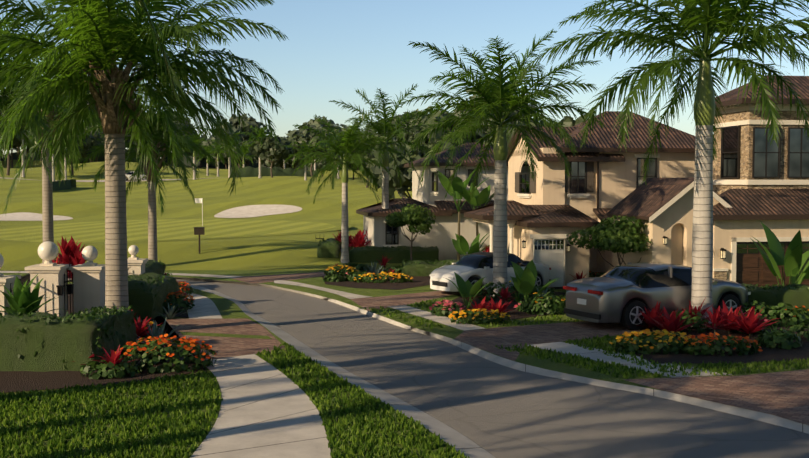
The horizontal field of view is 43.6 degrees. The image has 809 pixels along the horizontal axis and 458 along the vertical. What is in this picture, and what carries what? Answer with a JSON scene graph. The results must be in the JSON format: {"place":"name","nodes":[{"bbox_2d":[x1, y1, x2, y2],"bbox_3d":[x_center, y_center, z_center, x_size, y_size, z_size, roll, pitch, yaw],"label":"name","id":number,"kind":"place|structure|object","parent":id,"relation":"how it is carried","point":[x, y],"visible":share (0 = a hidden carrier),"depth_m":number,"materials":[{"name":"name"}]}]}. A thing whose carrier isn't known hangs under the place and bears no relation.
{"place":"outdoors","nodes":[
{"label":"outdoors","id":0,"kind":"place"},
{"bbox_2d":[53,236,86,278],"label":"red bromeliad plant","id":1,"kind":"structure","parent":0,"point":[71,253],"depth_m":28.52,"materials":[{"name":"red plant"}]},
{"bbox_2d":[0,271,243,277],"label":"footpath","id":2,"kind":"structure","parent":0,"point":[208,275],"depth_m":39.92,"materials":[{"name":"concrete"}]},
{"bbox_2d":[0,160,456,270],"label":"golf terrain","id":3,"kind":"structure","parent":0,"point":[82,201],"depth_m":94.11,"materials":[{"name":"plant"}]},
{"bbox_2d":[0,212,72,220],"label":"bunker","id":4,"kind":"object","parent":3,"relation":"on","point":[23,216],"visible":0.9,"depth_m":88.99},
{"bbox_2d":[52,179,75,190],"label":"hedge","id":5,"kind":"object","parent":3,"relation":"on","point":[67,184],"visible":0.75,"depth_m":134.03,"materials":[{"name":"green"}]},
{"bbox_2d":[38,129,104,175],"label":"tree","id":6,"kind":"object","parent":3,"relation":"on","point":[90,141],"visible":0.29,"depth_m":167.31,"materials":[{"name":"green plant"}]},
{"bbox_2d":[0,219,351,242],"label":"green golf collar","id":7,"kind":"object","parent":3,"relation":"on","point":[338,226],"visible":0.1,"depth_m":65.07,"materials":[{"name":"plant"}]},
{"bbox_2d":[0,219,335,241],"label":"putting green","id":8,"kind":"object","parent":7,"relation":"on","point":[167,229],"visible":0.81,"depth_m":66.98,"materials":[{"name":"plant"}]},
{"bbox_2d":[3,149,357,169],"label":"woodland understorey","id":9,"kind":"object","parent":3,"relation":"on","point":[211,165],"visible":0.06,"depth_m":295.76,"materials":[{"name":"green"}]},
{"bbox_2d":[182,131,216,179],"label":"palm tree","id":10,"kind":"object","parent":3,"relation":"on","point":[198,141],"visible":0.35,"depth_m":148.59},
{"bbox_2d":[209,131,246,177],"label":"palm tree","id":11,"kind":"object","parent":3,"relation":"on","point":[229,166],"visible":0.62,"depth_m":148.63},
{"bbox_2d":[215,113,274,141],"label":"tree","id":12,"kind":"object","parent":3,"relation":"on","point":[249,121],"visible":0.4,"depth_m":260.06,"materials":[{"name":"green plant"}]},
{"bbox_2d":[214,205,301,217],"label":"bunker","id":13,"kind":"object","parent":3,"relation":"on","point":[249,211],"visible":1,"depth_m":92.78},
{"bbox_2d":[240,124,278,177],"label":"palm tree","id":14,"kind":"object","parent":3,"relation":"on","point":[261,135],"visible":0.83,"depth_m":138.81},
{"bbox_2d":[249,135,293,177],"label":"tree","id":15,"kind":"object","parent":3,"relation":"on","point":[272,149],"visible":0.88,"depth_m":137.64,"materials":[{"name":"green plant"}]},
{"bbox_2d":[230,166,317,177],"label":"hedge","id":16,"kind":"object","parent":3,"relation":"on","point":[250,171],"visible":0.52,"depth_m":150.52,"materials":[{"name":"green"}]},
{"bbox_2d":[264,148,310,168],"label":"tree","id":17,"kind":"object","parent":3,"relation":"on","point":[280,163],"visible":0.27,"depth_m":177.05,"materials":[{"name":"green plant"}]},
{"bbox_2d":[281,138,323,179],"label":"palm tree","id":18,"kind":"object","parent":3,"relation":"on","point":[306,149],"visible":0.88,"depth_m":133.83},
{"bbox_2d":[286,128,338,175],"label":"tree","id":19,"kind":"object","parent":3,"relation":"on","point":[304,135],"visible":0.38,"depth_m":147.35,"materials":[{"name":"green plant"}]},
{"bbox_2d":[285,116,347,143],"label":"tree","id":20,"kind":"object","parent":3,"relation":"on","point":[312,123],"visible":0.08,"depth_m":261.77,"materials":[{"name":"green plant"}]},
{"bbox_2d":[317,238,340,257],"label":"hedge bed","id":21,"kind":"object","parent":3,"relation":"on","point":[329,248],"visible":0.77,"depth_m":45.23,"materials":[{"name":"green plant"}]},
{"bbox_2d":[349,232,369,248],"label":"red bromeliad plant","id":22,"kind":"object","parent":3,"relation":"on","point":[359,240],"visible":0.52,"depth_m":46.35,"materials":[{"name":"red plant"}]},
{"bbox_2d":[362,141,451,199],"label":"tree","id":23,"kind":"object","parent":3,"relation":"on","point":[394,183],"visible":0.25,"depth_m":82.15,"materials":[{"name":"green plant"}]},
{"bbox_2d":[385,204,435,259],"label":"bushy tree","id":24,"kind":"object","parent":3,"relation":"on","point":[413,218],"visible":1,"depth_m":42.54,"materials":[{"name":"green plant"}]},
{"bbox_2d":[356,143,507,259],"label":"pale house","id":25,"kind":"structure","parent":3,"relation":"on","point":[430,193],"depth_m":46.02,"materials":[{"name":"beige paint"}]},
{"bbox_2d":[404,113,472,151],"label":"tree","id":26,"kind":"object","parent":3,"relation":"on","point":[429,121],"visible":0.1,"depth_m":96.98,"materials":[{"name":"green plant"}]},
{"bbox_2d":[400,106,476,140],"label":"tree","id":27,"kind":"object","parent":3,"relation":"on","point":[423,119],"visible":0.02,"depth_m":202.49,"materials":[{"name":"green plant"}]},
{"bbox_2d":[436,170,487,260],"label":"travellers palm","id":28,"kind":"object","parent":3,"relation":"on","point":[458,184],"visible":0.83,"depth_m":42.38,"materials":[{"name":"green plant"}]},
{"bbox_2d":[457,182,493,251],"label":"travellers palm","id":29,"kind":"object","parent":3,"relation":"on","point":[482,197],"visible":0.65,"depth_m":42.97,"materials":[{"name":"green plant"}]},
{"bbox_2d":[453,102,513,137],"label":"tree","id":30,"kind":"object","parent":3,"relation":"on","point":[463,111],"visible":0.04,"depth_m":207.43,"materials":[{"name":"green plant"}]},
{"bbox_2d":[545,114,585,126],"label":"tree","id":31,"kind":"object","parent":3,"relation":"on","point":[569,122],"visible":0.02,"depth_m":88.36,"materials":[{"name":"green plant"}]},
{"bbox_2d":[0,280,462,457],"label":"grass","id":32,"kind":"structure","parent":0,"point":[228,308],"depth_m":16.30,"materials":[{"name":"green plant"}]},
{"bbox_2d":[0,62,101,262],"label":"palm tree","id":33,"kind":"object","parent":32,"relation":"on","point":[47,210],"visible":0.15,"depth_m":40.19,"materials":[{"name":"plant"}]},
{"bbox_2d":[0,311,116,371],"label":"hedge","id":34,"kind":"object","parent":32,"relation":"on","point":[40,342],"depth_m":19.57,"materials":[{"name":"green plant"}]},
{"bbox_2d":[0,0,188,114],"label":"palm frond","id":35,"kind":"object","parent":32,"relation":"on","point":[165,51],"visible":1,"depth_m":7.34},
{"bbox_2d":[0,287,205,392],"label":"mulch bed","id":36,"kind":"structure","parent":32,"relation":"on","point":[14,381],"depth_m":18.90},
{"bbox_2d":[0,254,20,315],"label":"gate pillar","id":37,"kind":"structure","parent":36,"relation":"on","point":[6,280],"depth_m":22.82,"materials":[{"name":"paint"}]},
{"bbox_2d":[0,273,58,314],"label":"agave plant","id":38,"kind":"object","parent":36,"relation":"on","point":[22,299],"visible":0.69,"depth_m":22.33,"materials":[{"name":"green plant"}]},
{"bbox_2d":[0,3,79,183],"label":"palm tree","id":39,"kind":"object","parent":36,"relation":"on","point":[38,127],"visible":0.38,"depth_m":32.76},
{"bbox_2d":[25,241,70,316],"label":"gate pillar","id":40,"kind":"structure","parent":36,"relation":"on","point":[50,272],"depth_m":25.23,"materials":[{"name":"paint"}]},
{"bbox_2d":[66,246,104,313],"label":"gate pillar","id":41,"kind":"structure","parent":36,"relation":"on","point":[88,284],"depth_m":25.84,"materials":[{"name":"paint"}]},
{"bbox_2d":[74,304,136,351],"bbox_3d":[-6.418,2.179,21.401,1.070,0.982,1.874,0,3,-1],"label":"hedge","id":42,"kind":"object","parent":36,"relation":"on","point":[124,328],"visible":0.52,"depth_m":21.66,"materials":[{"name":"green plant"}]},
{"bbox_2d":[80,359,140,378],"bbox_3d":[-5.540,2.643,19.109,1.119,0.381,0.931,-1,3,-28],"label":"ground cover plant","id":43,"kind":"object","parent":36,"relation":"on","point":[108,374],"visible":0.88,"depth_m":18.86,"materials":[{"name":"green plant"}]},
{"bbox_2d":[94,345,137,372],"bbox_3d":[-5.503,2.489,19.059,0.870,0.585,0.629,2,3,33],"label":"bromeliad","id":44,"kind":"object","parent":36,"relation":"on","point":[114,358],"visible":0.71,"depth_m":19.04,"materials":[{"name":"red plant"}]},
{"bbox_2d":[127,245,147,274],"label":"gate pillar","id":45,"kind":"structure","parent":36,"relation":"on","point":[136,265],"depth_m":29.32,"materials":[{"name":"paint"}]},
{"bbox_2d":[0,0,288,309],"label":"palm tree","id":46,"kind":"object","parent":36,"relation":"on","point":[102,36],"visible":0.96,"depth_m":23.52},
{"bbox_2d":[134,315,161,337],"bbox_3d":[-6.231,2.295,23.695,1.193,0.560,1.110,-2,3,-31],"label":"red bromeliad","id":47,"kind":"object","parent":36,"relation":"on","point":[140,329],"visible":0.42,"depth_m":23.65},
{"bbox_2d":[128,272,179,319],"bbox_3d":[-7.609,1.839,28.326,1.992,1.088,3.197,0,3,-1],"label":"hedge","id":48,"kind":"object","parent":36,"relation":"on","point":[149,292],"visible":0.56,"depth_m":27.16,"materials":[{"name":"green plant"}]},
{"bbox_2d":[145,259,165,274],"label":"shrub","id":49,"kind":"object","parent":36,"relation":"on","point":[155,266],"visible":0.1,"depth_m":34.60,"materials":[{"name":"green plant"}]},
{"bbox_2d":[133,317,179,347],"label":"agave","id":50,"kind":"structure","parent":36,"relation":"on","point":[155,332],"depth_m":22.25,"materials":[{"name":"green plant"}]},
{"bbox_2d":[115,334,216,373],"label":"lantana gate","id":51,"kind":"structure","parent":36,"relation":"on","point":[150,356],"depth_m":19.49,"materials":[{"name":"plant"}]},
{"bbox_2d":[0,369,222,457],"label":"lawn grass tufts","id":52,"kind":"object","parent":32,"relation":"on","point":[179,430],"depth_m":15.50,"materials":[{"name":"plant"}]},
{"bbox_2d":[81,90,222,261],"bbox_3d":[-9.457,-1.617,37.357,5.600,7.075,5.622,0,3,-1],"label":"palm tree","id":53,"kind":"object","parent":32,"relation":"on","point":[165,149],"visible":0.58,"depth_m":37.29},
{"bbox_2d":[162,290,194,312],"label":"shrub","id":54,"kind":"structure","parent":32,"relation":"on","point":[186,303],"depth_m":28.51,"materials":[{"name":"green plant"}]},
{"bbox_2d":[184,292,222,318],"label":"footpath","id":55,"kind":"structure","parent":32,"relation":"on","point":[204,307],"depth_m":28.99,"materials":[{"name":"concrete"}]},
{"bbox_2d":[166,318,285,359],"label":"brick paving","id":56,"kind":"structure","parent":32,"relation":"on","point":[223,347],"depth_m":24.27,"materials":[{"name":"brick"}]},
{"bbox_2d":[180,332,271,338],"bbox_3d":[-4.285,2.536,24.107,2.687,0.001,0.457,1,3,17],"label":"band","id":57,"kind":"object","parent":56,"relation":"on","point":[225,335],"visible":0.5,"depth_m":24.09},
{"bbox_2d":[190,354,330,457],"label":"footpath","id":58,"kind":"structure","parent":32,"relation":"on","point":[267,410],"depth_m":15.64,"materials":[{"name":"concrete"}]},
{"bbox_2d":[257,342,469,457],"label":"verge grass tufts","id":59,"kind":"object","parent":32,"relation":"on","point":[326,405],"depth_m":15.46,"materials":[{"name":"plant"}]},
{"bbox_2d":[232,272,324,283],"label":"paved path","id":60,"kind":"structure","parent":0,"point":[263,278],"depth_m":38.72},
{"bbox_2d":[0,0,808,157],"label":"sky","id":61,"kind":"structure","parent":0,"point":[334,49],"materials":[{"name":"blue"}]},
{"bbox_2d":[68,277,808,457],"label":"road asphalt","id":62,"kind":"structure","parent":0,"point":[495,410],"depth_m":17.27,"materials":[{"name":"asphalt"}]},
{"bbox_2d":[187,284,494,457],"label":"kerb","id":63,"kind":"structure","parent":62,"relation":"on","point":[450,435],"depth_m":17.58,"materials":[{"name":"concrete"}]},
{"bbox_2d":[174,277,808,433],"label":"kerb","id":64,"kind":"structure","parent":62,"relation":"on","point":[767,418],"depth_m":18.98,"materials":[{"name":"concrete"}]},
{"bbox_2d":[164,270,808,391],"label":"lawn","id":65,"kind":"structure","parent":0,"point":[454,333],"depth_m":27.34,"materials":[{"name":"green plant"}]},
{"bbox_2d":[274,280,368,298],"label":"footpath","id":66,"kind":"structure","parent":65,"relation":"on","point":[348,295],"depth_m":34.37,"materials":[{"name":"concrete"}]},
{"bbox_2d":[292,110,404,262],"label":"palm tree","id":67,"kind":"object","parent":65,"relation":"on","point":[351,133],"visible":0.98,"depth_m":43.92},
{"bbox_2d":[322,269,430,289],"bbox_3d":[-0.910,1.843,38.845,4.555,0.001,9.165,0,3,-1],"label":"mulch bed","id":68,"kind":"object","parent":65,"relation":"on","point":[420,281],"visible":0.5,"depth_m":36.35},
{"bbox_2d":[324,265,356,275],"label":"marigold bed","id":69,"kind":"object","parent":68,"relation":"on","point":[344,269],"visible":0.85,"depth_m":39.27,"materials":[{"name":"yellow plant"}]},
{"bbox_2d":[354,271,412,282],"bbox_3d":[-0.751,1.775,36.856,2.204,0.434,0.989,0,3,-1],"label":"marigold bed","id":70,"kind":"object","parent":68,"relation":"on","point":[399,278],"visible":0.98,"depth_m":36.67,"materials":[{"name":"yellow plant"}]},
{"bbox_2d":[329,83,450,208],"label":"palm tree","id":71,"kind":"object","parent":65,"relation":"on","point":[384,124],"visible":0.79,"depth_m":45.42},
{"bbox_2d":[349,246,438,262],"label":"hedge bed","id":72,"kind":"object","parent":65,"relation":"on","point":[373,254],"visible":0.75,"depth_m":44.35,"materials":[{"name":"green plant"}]},
{"bbox_2d":[365,306,444,328],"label":"verge grass tufts","id":73,"kind":"object","parent":65,"relation":"on","point":[423,321],"depth_m":27.09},
{"bbox_2d":[401,259,458,275],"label":"drive shrub","id":74,"kind":"object","parent":65,"relation":"on","point":[412,267],"visible":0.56,"depth_m":39.12,"materials":[{"name":"green plant"}]},
{"bbox_2d":[390,305,485,330],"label":"footpath","id":75,"kind":"structure","parent":65,"relation":"on","point":[444,320],"depth_m":27.10,"materials":[{"name":"concrete"}]},
{"bbox_2d":[429,300,466,315],"bbox_3d":[1.202,2.172,27.816,1.047,0.471,0.948,0,3,-1],"label":"pentas bed","id":76,"kind":"object","parent":65,"relation":"on","point":[442,308],"visible":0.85,"depth_m":27.59,"materials":[{"name":"pink plant"}]},
{"bbox_2d":[351,287,553,310],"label":"paved drive","id":77,"kind":"structure","parent":65,"relation":"on","point":[389,301],"depth_m":31.48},
{"bbox_2d":[430,252,550,292],"bbox_3d":[2.879,1.433,33.727,4.176,1.314,1.872,-2,3,-33],"label":"white sedan car","id":78,"kind":"object","parent":77,"relation":"on","point":[473,268],"visible":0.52,"depth_m":32.86,"materials":[{"name":"white paint"}]},
{"bbox_2d":[451,232,489,255],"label":"banana plant","id":79,"kind":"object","parent":65,"relation":"on","point":[461,245],"depth_m":41.11,"materials":[{"name":"green plant"}]},
{"bbox_2d":[448,308,509,324],"bbox_3d":[1.944,2.271,26.308,1.615,0.408,0.836,0,3,-1],"label":"marigold bed","id":80,"kind":"object","parent":65,"relation":"on","point":[498,318],"visible":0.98,"depth_m":26.10,"materials":[{"name":"yellow plant"}]},
{"bbox_2d":[407,298,578,326],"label":"island grass tufts","id":81,"kind":"object","parent":65,"relation":"on","point":[547,318],"depth_m":26.54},
{"bbox_2d":[475,281,529,300],"bbox_3d":[2.983,1.932,31.396,1.804,0.627,1.024,0,3,-1],"label":"shrub","id":82,"kind":"object","parent":65,"relation":"on","point":[490,289],"visible":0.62,"depth_m":31.13,"materials":[{"name":"green plant"}]},
{"bbox_2d":[450,290,564,320],"bbox_3d":[2.995,2.224,30.701,3.395,0.001,8.086,1,3,13],"label":"mulch bed","id":83,"kind":"object","parent":65,"relation":"on","point":[515,314],"visible":0.08,"depth_m":29.89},
{"bbox_2d":[445,272,492,310],"bbox_3d":[1.984,1.789,28.661,1.380,1.107,1.232,2,3,36],"label":"broad-leaf plant","id":84,"kind":"object","parent":83,"relation":"on","point":[467,288],"visible":0.9,"depth_m":28.57,"materials":[{"name":"green plant"}]},
{"bbox_2d":[478,298,514,314],"bbox_3d":[2.537,2.140,27.779,1.105,0.483,1.041,1,3,24],"label":"red bromeliad","id":85,"kind":"object","parent":83,"relation":"on","point":[499,307],"visible":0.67,"depth_m":27.85,"materials":[{"name":"red plant"}]},
{"bbox_2d":[399,29,605,295],"bbox_3d":[3.055,-2.062,31.951,6.405,8.468,6.796,3,4,44],"label":"palm tree","id":86,"kind":"object","parent":83,"relation":"on","point":[508,98],"visible":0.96,"depth_m":31.91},
{"bbox_2d":[510,260,559,299],"bbox_3d":[3.804,1.635,29.017,1.468,1.384,1.775,-1,3,-14],"label":"broad-leaf plant","id":87,"kind":"object","parent":83,"relation":"on","point":[524,280],"visible":0.81,"depth_m":28.98,"materials":[{"name":"green plant"}]},
{"bbox_2d":[520,291,565,314],"bbox_3d":[3.909,2.068,28.107,1.412,0.674,0.978,0,3,-1],"label":"shrub bed","id":88,"kind":"object","parent":83,"relation":"on","point":[553,307],"visible":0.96,"depth_m":27.86,"materials":[{"name":"green plant"}]},
{"bbox_2d":[455,321,662,360],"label":"paved drive","id":89,"kind":"structure","parent":65,"relation":"on","point":[488,339],"depth_m":24.27,"materials":[{"name":"brick"}]},
{"bbox_2d":[563,262,750,329],"bbox_3d":[6.680,1.659,26.508,5.024,1.535,2.226,-1,3,-27],"label":"grey coupe","id":90,"kind":"object","parent":89,"relation":"on","point":[624,295],"visible":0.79,"depth_m":25.41,"materials":[{"name":"grey paint"}]},
{"bbox_2d":[464,111,694,287],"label":"house","id":91,"kind":"structure","parent":65,"relation":"on","point":[551,207],"depth_m":37.55,"materials":[{"name":"beige paint"}]},
{"bbox_2d":[495,343,669,378],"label":"verge grass tufts","id":92,"kind":"object","parent":65,"relation":"on","point":[602,367],"depth_m":20.27,"materials":[{"name":"plant"}]},
{"bbox_2d":[566,215,652,266],"bbox_3d":[7.159,0.819,33.329,3.042,2.596,3.317,-1,3,-22],"label":"ornamental tree","id":93,"kind":"object","parent":65,"relation":"on","point":[611,236],"visible":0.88,"depth_m":32.32,"materials":[{"name":"green plant"}]},
{"bbox_2d":[527,342,731,377],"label":"footpath","id":94,"kind":"structure","parent":65,"relation":"on","point":[573,349],"depth_m":21.07,"materials":[{"name":"concrete"}]},
{"bbox_2d":[565,331,808,375],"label":"island grass tufts","id":95,"kind":"object","parent":65,"relation":"on","point":[710,368],"depth_m":20.12,"materials":[{"name":"plant"}]},
{"bbox_2d":[606,75,808,286],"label":"stone tower house","id":96,"kind":"structure","parent":65,"relation":"on","point":[758,178],"depth_m":33.09,"materials":[{"name":"beige paint"}]},
{"bbox_2d":[622,369,808,424],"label":"paved drive","id":97,"kind":"structure","parent":65,"relation":"on","point":[785,394],"depth_m":17.76,"materials":[{"name":"brick"}]},
{"bbox_2d":[633,320,808,363],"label":"mulch bed","id":98,"kind":"object","parent":65,"relation":"on","point":[776,353],"visible":0.22,"depth_m":21.41,"materials":[{"name":"soil"}]},
{"bbox_2d":[609,329,696,354],"bbox_3d":[5.429,2.428,21.866,2.042,0.530,1.151,0,3,-1],"label":"marigold bed","id":99,"kind":"object","parent":98,"relation":"on","point":[648,341],"visible":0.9,"depth_m":21.61,"materials":[{"name":"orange plant"}]},
{"bbox_2d":[637,302,669,329],"bbox_3d":[6.113,2.149,24.913,1.156,0.745,1.336,0,3,-1],"label":"red bromeliad","id":100,"kind":"object","parent":98,"relation":"on","point":[653,313],"visible":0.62,"depth_m":24.89,"materials":[{"name":"red plant"}]},
{"bbox_2d":[512,0,808,328],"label":"palm tree","id":101,"kind":"object","parent":98,"relation":"on","point":[705,21],"visible":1,"depth_m":24.98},
{"bbox_2d":[646,306,698,333],"bbox_3d":[6.316,2.198,24.020,1.416,0.718,1.341,0,3,-1],"label":"red bromeliad","id":102,"kind":"object","parent":98,"relation":"on","point":[672,322],"visible":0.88,"depth_m":23.87,"materials":[{"name":"red plant"}]},
{"bbox_2d":[669,309,712,332],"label":"shrub","id":103,"kind":"object","parent":98,"relation":"on","point":[688,320],"visible":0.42,"depth_m":24.57,"materials":[{"name":"green plant"}]},
{"bbox_2d":[680,297,711,328],"bbox_3d":[7.146,2.090,25.204,1.437,0.818,1.342,0,3,-1],"label":"red bromeliad","id":104,"kind":"object","parent":98,"relation":"on","point":[695,309],"visible":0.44,"depth_m":25.08,"materials":[{"name":"plant"}]},
{"bbox_2d":[673,332,762,355],"bbox_3d":[6.693,2.468,21.636,1.890,0.459,1.070,0,3,-1],"label":"marigold bed","id":105,"kind":"object","parent":98,"relation":"on","point":[742,346],"visible":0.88,"depth_m":21.41,"materials":[{"name":"orange plant"}]},
{"bbox_2d":[701,306,735,336],"bbox_3d":[7.122,2.166,23.162,0.742,0.844,0.739,-1,3,-26],"label":"red bromeliad plant","id":106,"kind":"object","parent":98,"relation":"on","point":[715,319],"visible":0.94,"depth_m":23.18,"materials":[{"name":"red plant"}]},
{"bbox_2d":[701,300,758,333],"bbox_3d":[7.842,2.136,24.282,1.487,0.810,1.186,0,3,-1],"label":"red bromeliad","id":107,"kind":"object","parent":98,"relation":"on","point":[729,316],"visible":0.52,"depth_m":24.29,"materials":[{"name":"red plant"}]},
{"bbox_2d":[724,305,778,336],"bbox_3d":[8.079,2.170,23.772,1.314,0.794,1.361,2,3,39],"label":"red bromeliad","id":108,"kind":"object","parent":98,"relation":"on","point":[750,324],"visible":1,"depth_m":23.70,"materials":[{"name":"red plant"}]},
{"bbox_2d":[738,299,775,318],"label":"shrub","id":109,"kind":"object","parent":98,"relation":"on","point":[760,307],"visible":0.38,"depth_m":26.23,"materials":[{"name":"green plant"}]},
{"bbox_2d":[743,283,808,315],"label":"hedge bed","id":110,"kind":"object","parent":98,"relation":"on","point":[794,294],"visible":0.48,"depth_m":27.00,"materials":[{"name":"green plant"}]},
{"bbox_2d":[754,328,802,349],"bbox_3d":[8.293,2.441,22.440,1.018,0.461,0.876,1,3,23],"label":"shrub","id":111,"kind":"object","parent":98,"relation":"on","point":[783,338],"visible":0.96,"depth_m":22.22,"materials":[{"name":"green plant"}]},
{"bbox_2d":[761,303,808,326],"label":"shrub","id":112,"kind":"object","parent":98,"relation":"on","point":[794,319],"visible":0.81,"depth_m":25.68,"materials":[{"name":"green plant"}]},
{"bbox_2d":[782,323,808,340],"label":"shrub","id":113,"kind":"object","parent":98,"relation":"on","point":[797,328],"visible":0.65,"depth_m":23.57,"materials":[{"name":"green plant"}]},
{"bbox_2d":[750,222,808,285],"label":"banana plant","id":114,"kind":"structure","parent":65,"relation":"on","point":[794,260],"depth_m":28.72,"materials":[{"name":"green plant"}]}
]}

